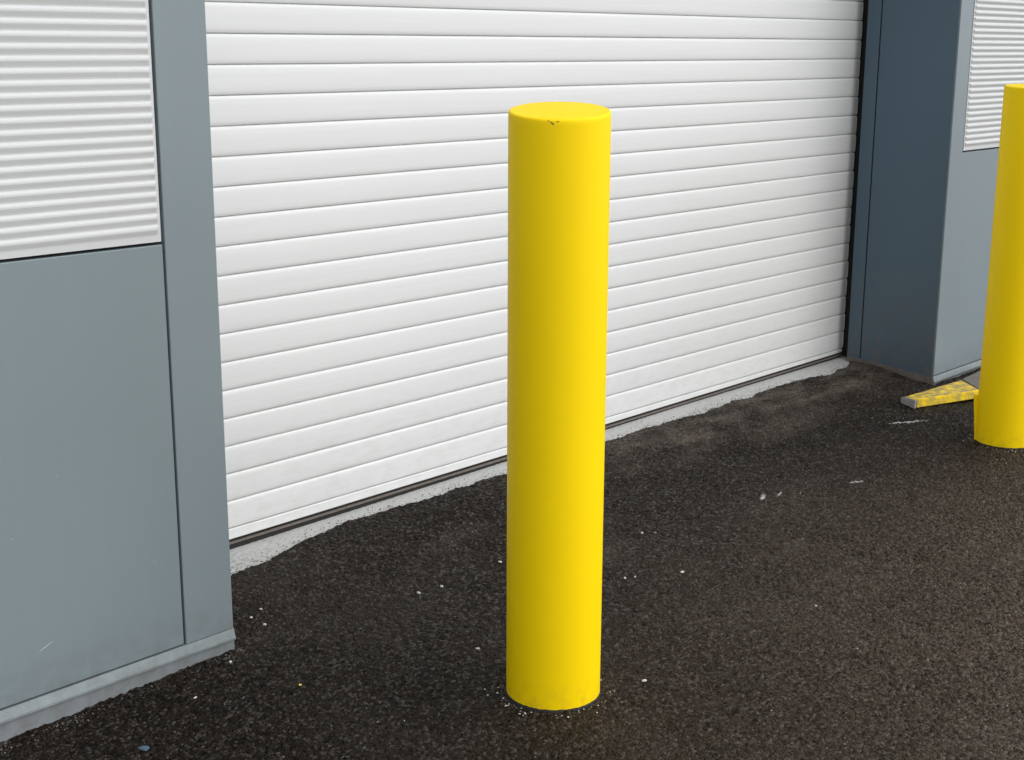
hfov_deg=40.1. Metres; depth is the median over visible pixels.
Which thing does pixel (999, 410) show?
bollard
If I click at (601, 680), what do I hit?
pale grit
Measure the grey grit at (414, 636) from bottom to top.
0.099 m
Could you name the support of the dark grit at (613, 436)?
on the concrete threshold
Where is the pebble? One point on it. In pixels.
(144, 748)
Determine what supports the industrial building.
on the ground
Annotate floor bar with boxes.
[901,371,979,408]
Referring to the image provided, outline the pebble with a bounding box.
[138,746,149,750]
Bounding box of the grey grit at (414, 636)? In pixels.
[0,368,1021,757]
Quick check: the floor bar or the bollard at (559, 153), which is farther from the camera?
the floor bar
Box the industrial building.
[0,0,1023,741]
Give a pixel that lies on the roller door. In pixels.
(359, 148)
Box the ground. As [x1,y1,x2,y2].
[0,361,1023,759]
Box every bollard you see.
[504,102,610,712]
[974,84,1023,449]
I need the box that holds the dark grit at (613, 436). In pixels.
[232,363,846,572]
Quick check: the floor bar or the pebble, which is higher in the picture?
the floor bar
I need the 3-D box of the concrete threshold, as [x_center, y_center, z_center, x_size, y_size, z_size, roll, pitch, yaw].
[0.234,0.309,4.915,0.335,0.217,3.820,12,18,41]
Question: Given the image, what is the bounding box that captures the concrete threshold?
[230,356,848,574]
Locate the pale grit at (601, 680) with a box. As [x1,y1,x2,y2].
[404,438,1022,738]
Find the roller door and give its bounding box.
[205,0,882,549]
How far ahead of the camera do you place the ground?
3.51 m

